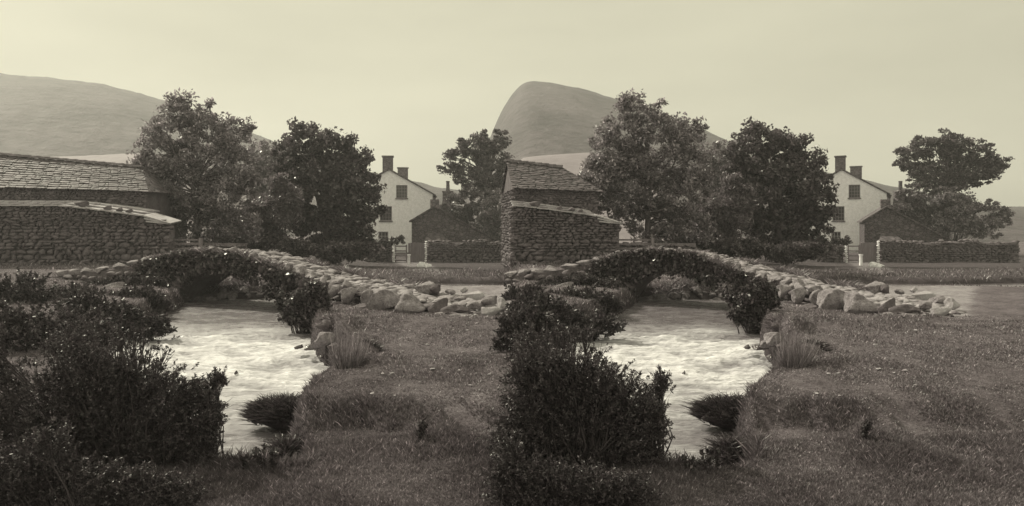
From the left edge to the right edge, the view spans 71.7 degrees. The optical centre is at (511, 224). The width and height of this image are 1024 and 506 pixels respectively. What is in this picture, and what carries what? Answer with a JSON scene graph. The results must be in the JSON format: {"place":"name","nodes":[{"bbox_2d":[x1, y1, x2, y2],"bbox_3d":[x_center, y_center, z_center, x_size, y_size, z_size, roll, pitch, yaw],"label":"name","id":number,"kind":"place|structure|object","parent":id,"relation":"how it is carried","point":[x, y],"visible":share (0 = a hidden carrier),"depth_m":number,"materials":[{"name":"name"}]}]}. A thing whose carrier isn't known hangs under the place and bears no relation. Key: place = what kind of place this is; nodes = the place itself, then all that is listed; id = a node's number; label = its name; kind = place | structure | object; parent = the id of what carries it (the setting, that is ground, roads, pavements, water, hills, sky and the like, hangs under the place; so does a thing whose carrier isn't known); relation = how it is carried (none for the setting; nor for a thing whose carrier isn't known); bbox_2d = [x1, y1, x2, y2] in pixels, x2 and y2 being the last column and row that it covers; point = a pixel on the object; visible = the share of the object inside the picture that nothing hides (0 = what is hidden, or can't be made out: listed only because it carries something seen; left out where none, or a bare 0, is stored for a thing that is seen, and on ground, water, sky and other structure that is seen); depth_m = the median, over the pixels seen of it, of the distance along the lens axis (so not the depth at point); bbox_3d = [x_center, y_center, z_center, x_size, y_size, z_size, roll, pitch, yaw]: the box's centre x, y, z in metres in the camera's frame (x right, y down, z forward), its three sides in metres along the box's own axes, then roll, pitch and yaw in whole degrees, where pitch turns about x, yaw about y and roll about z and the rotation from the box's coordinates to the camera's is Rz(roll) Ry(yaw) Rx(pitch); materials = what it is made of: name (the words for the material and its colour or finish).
{"place":"outdoors","nodes":[
{"label":"outdoors","id":0,"kind":"place"},
{"bbox_2d":[58,153,288,242],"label":"field","id":1,"kind":"structure","parent":0,"point":[119,158],"depth_m":100.82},
{"bbox_2d":[0,73,463,236],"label":"fell","id":2,"kind":"structure","parent":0,"point":[47,116],"depth_m":235.46,"materials":[{"name":"plant"}]},
{"bbox_2d":[253,431,303,464],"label":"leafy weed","id":3,"kind":"object","parent":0,"point":[289,443],"depth_m":7.84,"materials":[{"name":"plant"}]},
{"bbox_2d":[102,283,503,455],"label":"stream","id":4,"kind":"structure","parent":0,"point":[253,342],"depth_m":14.30,"materials":[{"name":"liquid"}]},
{"bbox_2d":[344,155,436,251],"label":"white house","id":5,"kind":"structure","parent":0,"point":[405,199],"depth_m":70.14,"materials":[{"name":"paint"}]},
{"bbox_2d":[395,185,407,198],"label":"window","id":6,"kind":"structure","parent":5,"relation":"in","point":[401,190],"depth_m":70.29,"materials":[{"name":"grey wood"}]},
{"bbox_2d":[0,237,1023,505],"bbox_3d":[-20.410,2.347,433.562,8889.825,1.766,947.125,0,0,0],"label":"ground","id":7,"kind":"structure","parent":0,"point":[984,303],"depth_m":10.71,"materials":[{"name":"plant"}]},
{"bbox_2d":[0,267,65,304],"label":"bank shrub","id":8,"kind":"object","parent":7,"relation":"on","point":[21,291],"visible":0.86,"depth_m":17.84,"materials":[{"name":"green plant"}]},
{"bbox_2d":[0,296,126,352],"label":"bank shrub","id":9,"kind":"object","parent":7,"relation":"on","point":[11,318],"visible":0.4,"depth_m":11.37,"materials":[{"name":"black plant"}]},
{"bbox_2d":[54,279,112,296],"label":"bank shrub","id":10,"kind":"object","parent":7,"relation":"on","point":[77,285],"visible":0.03,"depth_m":18.69,"materials":[{"name":"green plant"}]},
{"bbox_2d":[0,200,181,263],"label":"lean to shed","id":11,"kind":"object","parent":7,"relation":"on","point":[67,232],"visible":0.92,"depth_m":28.96,"materials":[{"name":"stone"}]},
{"bbox_2d":[0,152,187,242],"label":"stone barn","id":12,"kind":"structure","parent":7,"relation":"on","point":[27,177],"depth_m":31.41,"materials":[{"name":"stone"}]},
{"bbox_2d":[0,414,211,505],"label":"undergrowth","id":13,"kind":"object","parent":7,"relation":"on","point":[52,479],"visible":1,"depth_m":5.85,"materials":[{"name":"plant"}]},
{"bbox_2d":[31,314,186,435],"bbox_3d":[-4.255,1.665,7.602,1.612,1.439,0.501,0,0,0],"label":"thorn bush","id":14,"kind":"object","parent":7,"relation":"on","point":[120,347],"visible":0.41,"depth_m":7.59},
{"bbox_2d":[48,284,183,341],"bbox_3d":[-8.761,2.019,15.629,2.825,1.475,1.159,0,0,0],"label":"bank shrub","id":15,"kind":"object","parent":7,"relation":"on","point":[131,314],"visible":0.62,"depth_m":15.49,"materials":[{"name":"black plant"}]},
{"bbox_2d":[0,321,232,475],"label":"gorse bush","id":16,"kind":"object","parent":7,"relation":"on","point":[94,383],"visible":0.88,"depth_m":6.83,"materials":[{"name":"plant"}]},
{"bbox_2d":[80,271,175,294],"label":"bank shrub","id":17,"kind":"object","parent":7,"relation":"on","point":[131,278],"visible":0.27,"depth_m":20.89,"materials":[{"name":"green plant"}]},
{"bbox_2d":[106,283,178,314],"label":"bank shrub","id":18,"kind":"object","parent":7,"relation":"on","point":[159,302],"visible":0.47,"depth_m":18.48,"materials":[{"name":"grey plant"}]},
{"bbox_2d":[173,238,202,248],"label":"bar gate","id":19,"kind":"structure","parent":7,"relation":"on","point":[200,240],"depth_m":29.63,"materials":[{"name":"grey wood"}]},
{"bbox_2d":[126,87,266,245],"bbox_3d":[-15.657,-2.287,34.478,7.296,8.837,3.296,0,0,0],"label":"ash tree","id":20,"kind":"object","parent":7,"relation":"on","point":[198,202],"visible":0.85,"depth_m":34.09,"materials":[{"name":"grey plant"}]},
{"bbox_2d":[175,242,247,249],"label":"field wall","id":21,"kind":"structure","parent":7,"relation":"on","point":[231,245],"depth_m":31.78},
{"bbox_2d":[198,365,229,453],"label":"gorse bush","id":22,"kind":"object","parent":7,"relation":"on","point":[218,378],"visible":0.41,"depth_m":7.18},
{"bbox_2d":[192,277,280,299],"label":"stone embankment","id":23,"kind":"structure","parent":7,"relation":"on","point":[232,288],"depth_m":23.18,"materials":[{"name":"stone"}]},
{"bbox_2d":[191,228,291,252],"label":"hedge shrub","id":24,"kind":"object","parent":7,"relation":"on","point":[268,241],"visible":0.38,"depth_m":35.77,"materials":[{"name":"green plant"}]},
{"bbox_2d":[238,139,279,229],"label":"birch tree","id":25,"kind":"object","parent":7,"relation":"on","point":[263,154],"visible":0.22,"depth_m":61.31,"materials":[{"name":"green plant"}]},
{"bbox_2d":[252,443,267,466],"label":"leafy weed","id":26,"kind":"object","parent":7,"relation":"on","point":[258,458],"visible":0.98,"depth_m":6.70,"materials":[{"name":"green plant"}]},
{"bbox_2d":[235,390,301,430],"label":"grass tussock","id":27,"kind":"object","parent":7,"relation":"on","point":[276,411],"depth_m":9.52,"materials":[{"name":"plant"}]},
{"bbox_2d":[237,172,305,238],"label":"willow bush","id":28,"kind":"object","parent":7,"relation":"on","point":[282,213],"visible":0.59,"depth_m":36.66,"materials":[{"name":"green plant"}]},
{"bbox_2d":[267,447,278,474],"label":"leafy weed","id":29,"kind":"object","parent":7,"relation":"on","point":[273,459],"visible":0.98,"depth_m":6.62,"materials":[{"name":"grey plant"}]},
{"bbox_2d":[51,246,505,314],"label":"packhorse bridge","id":30,"kind":"structure","parent":7,"relation":"on","point":[324,274],"depth_m":21.00,"materials":[{"name":"stone"}]},
{"bbox_2d":[129,247,327,311],"bbox_3d":[-8.434,1.770,21.004,8.489,2.206,0.804,0,0,28],"label":"ivy","id":31,"kind":"object","parent":30,"relation":"attached to","point":[178,258],"visible":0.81,"depth_m":21.10,"materials":[{"name":"black plant"}]},
{"bbox_2d":[141,245,424,285],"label":"bridge grass","id":32,"kind":"structure","parent":30,"relation":"on","point":[340,268],"depth_m":20.88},
{"bbox_2d":[414,281,434,294],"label":"boulder","id":33,"kind":"object","parent":30,"relation":"on","point":[424,288],"visible":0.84,"depth_m":18.05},
{"bbox_2d":[277,278,332,333],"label":"bramble bush","id":34,"kind":"object","parent":7,"relation":"on","point":[307,299],"visible":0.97,"depth_m":16.30,"materials":[{"name":"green plant"}]},
{"bbox_2d":[315,332,334,345],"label":"boulder","id":35,"kind":"object","parent":7,"relation":"on","point":[323,338],"visible":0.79,"depth_m":13.17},
{"bbox_2d":[276,237,375,264],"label":"hedge shrub","id":36,"kind":"object","parent":7,"relation":"on","point":[335,252],"visible":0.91,"depth_m":36.27,"materials":[{"name":"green plant"}]},
{"bbox_2d":[263,116,390,262],"bbox_3d":[-10.507,-1.920,40.029,7.142,8.410,4.019,0,0,0],"label":"sycamore tree","id":37,"kind":"object","parent":7,"relation":"on","point":[336,177],"visible":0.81,"depth_m":39.50,"materials":[{"name":"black plant"}]},
{"bbox_2d":[310,312,367,331],"bbox_3d":[-3.366,1.950,13.890,1.004,0.501,0.976,0,0,-43],"label":"boulder","id":38,"kind":"object","parent":7,"relation":"on","point":[323,323],"depth_m":13.70,"materials":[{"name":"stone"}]},
{"bbox_2d":[322,325,371,368],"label":"rush clump","id":39,"kind":"object","parent":7,"relation":"on","point":[343,361],"visible":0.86,"depth_m":9.87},
{"bbox_2d":[341,287,357,303],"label":"boulder","id":40,"kind":"object","parent":7,"relation":"on","point":[348,294],"visible":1,"depth_m":17.76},
{"bbox_2d":[363,244,392,261],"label":"yard wall","id":41,"kind":"structure","parent":7,"relation":"on","point":[386,256],"depth_m":51.93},
{"bbox_2d":[366,289,399,309],"bbox_3d":[-3.018,1.819,16.962,0.934,0.612,0.694,0,0,-6],"label":"boulder","id":42,"kind":"object","parent":7,"relation":"on","point":[383,299],"visible":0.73,"depth_m":16.68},
{"bbox_2d":[377,234,405,246],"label":"cottage plants","id":43,"kind":"object","parent":7,"relation":"on","point":[393,240],"visible":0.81,"depth_m":50.50,"materials":[{"name":"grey plant"}]},
{"bbox_2d":[393,292,424,313],"bbox_3d":[-2.277,1.834,16.232,0.804,0.599,0.705,0,0,9],"label":"boulder","id":44,"kind":"object","parent":7,"relation":"on","point":[409,302],"visible":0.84,"depth_m":15.98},
{"bbox_2d":[413,418,427,439],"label":"dock plant","id":45,"kind":"object","parent":7,"relation":"on","point":[422,425],"visible":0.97,"depth_m":7.39,"materials":[{"name":"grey plant"}]},
{"bbox_2d":[424,241,426,261],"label":"gate post","id":46,"kind":"object","parent":7,"relation":"on","point":[425,251],"visible":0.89,"depth_m":51.50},
{"bbox_2d":[408,243,424,261],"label":"plank gate","id":47,"kind":"structure","parent":46,"relation":"attached to","point":[416,251],"depth_m":51.78,"materials":[{"name":"grey wood"}]},
{"bbox_2d":[428,298,447,313],"bbox_3d":[-1.623,1.851,15.706,0.364,0.484,0.382,0,0,41],"label":"boulder","id":48,"kind":"object","parent":7,"relation":"on","point":[437,306],"visible":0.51,"depth_m":15.63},
{"bbox_2d":[409,199,498,246],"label":"outbuilding","id":49,"kind":"structure","parent":7,"relation":"on","point":[434,222],"depth_m":60.04,"materials":[{"name":"stone"}]},
{"bbox_2d":[440,304,470,313],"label":"boulder","id":50,"kind":"object","parent":7,"relation":"on","point":[457,308],"visible":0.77,"depth_m":15.40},
{"bbox_2d":[427,239,501,262],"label":"garden wall","id":51,"kind":"structure","parent":7,"relation":"on","point":[480,251],"depth_m":51.72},
{"bbox_2d":[439,184,497,227],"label":"garden shrub","id":52,"kind":"object","parent":7,"relation":"on","point":[466,213],"visible":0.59,"depth_m":64.41,"materials":[{"name":"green plant"}]},
{"bbox_2d":[436,129,517,235],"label":"lone sycamore","id":53,"kind":"object","parent":7,"relation":"on","point":[484,177],"visible":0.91,"depth_m":65.72,"materials":[{"name":"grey plant"}]},
{"bbox_2d":[469,187,501,241],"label":"garden shrub","id":54,"kind":"object","parent":7,"relation":"on","point":[490,220],"visible":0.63,"depth_m":63.27,"materials":[{"name":"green plant"}]},
{"bbox_2d":[498,280,563,300],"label":"bank shrub","id":55,"kind":"object","parent":7,"relation":"on","point":[512,291],"visible":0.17,"depth_m":18.75,"materials":[{"name":"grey plant"}]},
{"bbox_2d":[488,300,578,352],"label":"bank shrub","id":56,"kind":"object","parent":7,"relation":"on","point":[511,322],"visible":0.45,"depth_m":11.34,"materials":[{"name":"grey plant"}]},
{"bbox_2d":[500,159,602,267],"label":"stone barn","id":57,"kind":"structure","parent":7,"relation":"on","point":[542,183],"depth_m":31.24,"materials":[{"name":"stone"}]},
{"bbox_2d":[508,201,622,267],"bbox_3d":[2.196,0.722,29.789,4.796,3.556,1.777,0,0,-4],"label":"lean to shed","id":58,"kind":"object","parent":7,"relation":"on","point":[537,234],"visible":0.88,"depth_m":29.03,"materials":[{"name":"stone"}]},
{"bbox_2d":[504,283,627,342],"bbox_3d":[1.191,2.000,15.524,2.799,1.498,1.163,0,0,0],"label":"bank shrub","id":59,"kind":"object","parent":7,"relation":"on","point":[566,315],"visible":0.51,"depth_m":15.47,"materials":[{"name":"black plant"}]},
{"bbox_2d":[499,314,643,432],"bbox_3d":[0.642,1.671,7.587,1.569,1.427,0.569,0,0,0],"label":"thorn bush","id":60,"kind":"object","parent":7,"relation":"on","point":[530,334],"visible":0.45,"depth_m":7.59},
{"bbox_2d":[478,425,666,505],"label":"undergrowth","id":61,"kind":"object","parent":7,"relation":"on","point":[524,482],"visible":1,"depth_m":5.84,"materials":[{"name":"plant"}]},
{"bbox_2d":[476,335,674,472],"bbox_3d":[0.602,1.835,6.913,1.980,1.547,0.826,0,0,0],"label":"gorse bush","id":62,"kind":"object","parent":7,"relation":"on","point":[619,410],"visible":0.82,"depth_m":6.82,"materials":[{"name":"plant"}]},
{"bbox_2d":[535,269,622,289],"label":"bank shrub","id":63,"kind":"object","parent":7,"relation":"on","point":[589,279],"visible":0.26,"depth_m":20.91,"materials":[{"name":"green plant"}]},
{"bbox_2d":[560,283,624,315],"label":"bank shrub","id":64,"kind":"object","parent":7,"relation":"on","point":[612,305],"visible":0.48,"depth_m":18.45,"materials":[{"name":"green plant"}]},
{"bbox_2d":[619,238,653,248],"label":"bar gate","id":65,"kind":"structure","parent":7,"relation":"on","point":[652,241],"depth_m":29.63,"materials":[{"name":"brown wood"}]},
{"bbox_2d":[575,87,718,245],"bbox_3d":[6.323,-2.287,34.478,7.296,8.837,3.296,0,0,0],"label":"ash tree","id":66,"kind":"object","parent":7,"relation":"on","point":[621,173],"visible":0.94,"depth_m":34.10,"materials":[{"name":"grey plant"}]},
{"bbox_2d":[619,242,696,250],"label":"field wall","id":67,"kind":"structure","parent":7,"relation":"on","point":[692,246],"depth_m":31.71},
{"bbox_2d":[640,364,676,456],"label":"gorse bush","id":68,"kind":"object","parent":7,"relation":"on","point":[659,384],"visible":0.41,"depth_m":7.15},
{"bbox_2d":[642,277,729,299],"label":"stone embankment","id":69,"kind":"structure","parent":7,"relation":"on","point":[684,288],"depth_m":23.21,"materials":[{"name":"stone"}]},
{"bbox_2d":[680,454,701,471],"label":"leafy weed","id":70,"kind":"object","parent":7,"relation":"on","point":[691,466],"visible":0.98,"depth_m":6.67,"materials":[{"name":"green plant"}]},
{"bbox_2d":[654,230,744,254],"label":"hedge shrub","id":71,"kind":"object","parent":7,"relation":"on","point":[720,244],"visible":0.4,"depth_m":35.74,"materials":[{"name":"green plant"}]},
{"bbox_2d":[699,446,713,472],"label":"leafy weed","id":72,"kind":"object","parent":7,"relation":"on","point":[709,458],"visible":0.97,"depth_m":6.70,"materials":[{"name":"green plant"}]},
{"bbox_2d":[687,139,733,228],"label":"birch tree","id":73,"kind":"object","parent":7,"relation":"on","point":[716,150],"visible":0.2,"depth_m":61.37,"materials":[{"name":"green plant"}]},
{"bbox_2d":[676,389,747,429],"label":"grass tussock","id":74,"kind":"object","parent":7,"relation":"on","point":[721,411],"depth_m":9.56,"materials":[{"name":"plant"}]},
{"bbox_2d":[693,432,749,467],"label":"grass tussock","id":75,"kind":"object","parent":7,"relation":"on","point":[728,451],"depth_m":7.81,"materials":[{"name":"plant"}]},
{"bbox_2d":[690,171,757,257],"bbox_3d":[10.836,-0.329,36.945,4.004,4.954,2.327,0,0,0],"label":"willow bush","id":76,"kind":"object","parent":7,"relation":"on","point":[730,208],"visible":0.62,"depth_m":36.61,"materials":[{"name":"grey plant"}]},
{"bbox_2d":[504,247,966,313],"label":"packhorse bridge","id":77,"kind":"structure","parent":7,"relation":"on","point":[810,285],"depth_m":20.48,"materials":[{"name":"stone"}]},
{"bbox_2d":[585,248,779,309],"bbox_3d":[4.905,1.788,21.057,6.307,2.223,0.936,0,0,41],"label":"ivy","id":78,"kind":"object","parent":77,"relation":"attached to","point":[695,272],"visible":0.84,"depth_m":21.25,"materials":[{"name":"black plant"}]},
{"bbox_2d":[594,245,867,289],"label":"bridge grass","id":79,"kind":"structure","parent":77,"relation":"on","point":[789,271],"depth_m":20.54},
{"bbox_2d":[864,281,885,292],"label":"boulder","id":80,"kind":"object","parent":77,"relation":"on","point":[873,287],"visible":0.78,"depth_m":18.06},
{"bbox_2d":[724,279,783,333],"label":"bramble bush","id":81,"kind":"object","parent":7,"relation":"on","point":[748,312],"visible":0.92,"depth_m":16.31,"materials":[{"name":"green plant"}]},
{"bbox_2d":[504,259,1023,505],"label":"turf grass","id":82,"kind":"structure","parent":7,"relation":"on","point":[921,457],"depth_m":7.46,"materials":[{"name":"plant"}]},
{"bbox_2d":[764,332,782,345],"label":"boulder","id":83,"kind":"object","parent":7,"relation":"on","point":[770,339],"visible":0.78,"depth_m":13.18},
{"bbox_2d":[721,236,828,264],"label":"hedge shrub","id":84,"kind":"object","parent":7,"relation":"on","point":[789,252],"visible":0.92,"depth_m":36.28,"materials":[{"name":"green plant"}]},
{"bbox_2d":[713,116,839,262],"bbox_3d":[14.993,-1.920,40.029,7.142,8.410,4.019,0,0,0],"label":"sycamore tree","id":85,"kind":"object","parent":7,"relation":"on","point":[776,180],"visible":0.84,"depth_m":39.47,"materials":[{"name":"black plant"}]},
{"bbox_2d":[761,311,814,330],"bbox_3d":[5.421,1.949,13.915,1.200,0.503,0.903,0,0,0],"label":"rock","id":86,"kind":"object","parent":7,"relation":"on","point":[770,322],"depth_m":13.79,"materials":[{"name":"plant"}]},
{"bbox_2d":[772,322,822,368],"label":"rush clump","id":87,"kind":"object","parent":7,"relation":"on","point":[795,357],"visible":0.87,"depth_m":9.86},
{"bbox_2d":[791,287,806,303],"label":"boulder","id":88,"kind":"object","parent":7,"relation":"on","point":[798,295],"visible":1,"depth_m":17.76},
{"bbox_2d":[792,338,837,351],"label":"grass tussock","id":89,"kind":"object","parent":7,"relation":"on","point":[824,346],"depth_m":11.03,"materials":[{"name":"plant"}]},
{"bbox_2d":[816,289,844,309],"bbox_3d":[7.698,1.819,16.962,0.934,0.612,0.694,0,0,-6],"label":"boulder","id":90,"kind":"object","parent":7,"relation":"on","point":[829,299],"visible":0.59,"depth_m":16.68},
{"bbox_2d":[816,244,845,261],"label":"yard wall","id":91,"kind":"structure","parent":7,"relation":"on","point":[837,257],"depth_m":51.93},
{"bbox_2d":[825,235,852,245],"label":"cottage plants","id":92,"kind":"object","parent":7,"relation":"on","point":[837,241],"visible":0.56,"depth_m":50.48,"materials":[{"name":"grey plant"}]},
{"bbox_2d":[843,292,878,313],"bbox_3d":[7.991,1.834,16.232,0.804,0.599,0.705,0,0,9],"label":"boulder","id":93,"kind":"object","parent":7,"relation":"on","point":[856,302],"visible":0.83,"depth_m":16.01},
{"bbox_2d":[856,417,874,440],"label":"dock plant","id":94,"kind":"object","parent":7,"relation":"on","point":[866,426],"visible":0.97,"depth_m":7.39,"materials":[{"name":"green plant"}]},
{"bbox_2d":[876,241,879,261],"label":"gate post","id":95,"kind":"object","parent":7,"relation":"on","point":[877,252],"visible":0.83,"depth_m":51.52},
{"bbox_2d":[860,243,876,261],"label":"plank gate","id":96,"kind":"structure","parent":95,"relation":"attached to","point":[868,251],"depth_m":51.78,"materials":[{"name":"grey wood"}]},
{"bbox_2d":[877,298,895,313],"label":"boulder","id":97,"kind":"object","parent":7,"relation":"on","point":[884,307],"visible":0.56,"depth_m":15.64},
{"bbox_2d":[888,304,920,313],"bbox_3d":[8.593,1.867,15.537,0.654,0.297,0.375,0,0,19],"label":"boulder","id":98,"kind":"object","parent":7,"relation":"on","point":[907,308],"visible":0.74,"depth_m":15.41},
{"bbox_2d":[857,199,952,244],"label":"outbuilding","id":99,"kind":"structure","parent":7,"relation":"on","point":[885,221],"depth_m":59.85,"materials":[{"name":"stone"}]},
{"bbox_2d":[891,183,951,226],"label":"garden shrub","id":100,"kind":"object","parent":7,"relation":"on","point":[916,206],"visible":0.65,"depth_m":64.38,"materials":[{"name":"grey plant"}]},
{"bbox_2d":[912,291,935,300],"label":"boulder","id":101,"kind":"object","parent":7,"relation":"on","point":[925,295],"visible":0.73,"depth_m":17.50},
{"bbox_2d":[930,307,951,315],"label":"boulder","id":102,"kind":"object","parent":7,"relation":"on","point":[943,311],"visible":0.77,"depth_m":15.49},
{"bbox_2d":[877,239,1020,262],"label":"garden wall","id":103,"kind":"structure","parent":7,"relation":"on","point":[961,250],"depth_m":51.69,"materials":[{"name":"stone"}]},
{"bbox_2d":[892,128,1013,236],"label":"lone sycamore","id":104,"kind":"object","parent":7,"relation":"on","point":[958,169],"visible":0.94,"depth_m":65.58,"materials":[{"name":"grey plant"}]},
{"bbox_2d":[921,185,1014,241],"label":"garden shrub","id":105,"kind":"object","parent":7,"relation":"on","point":[958,201],"visible":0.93,"depth_m":63.39,"materials":[{"name":"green plant"}]},
{"bbox_2d":[0,0,1023,206],"label":"sky","id":106,"kind":"structure","parent":0,"point":[411,78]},
{"bbox_2d":[499,153,682,242],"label":"field","id":107,"kind":"structure","parent":0,"point":[571,162],"depth_m":96.76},
{"bbox_2d":[458,81,1023,241],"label":"fell","id":108,"kind":"structure","parent":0,"point":[536,118],"depth_m":227.75,"materials":[{"name":"plant"}]},
{"bbox_2d":[553,283,1023,468],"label":"stream","id":109,"kind":"structure","parent":0,"point":[702,343],"depth_m":14.29,"materials":[{"name":"liquid"}]},
{"bbox_2d":[811,155,891,252],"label":"white house","id":110,"kind":"structure","parent":0,"point":[859,197],"depth_m":69.64,"materials":[{"name":"paint"}]},
{"bbox_2d":[848,185,860,198],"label":"window","id":111,"kind":"structure","parent":110,"relation":"in","point":[854,190],"depth_m":69.54,"materials":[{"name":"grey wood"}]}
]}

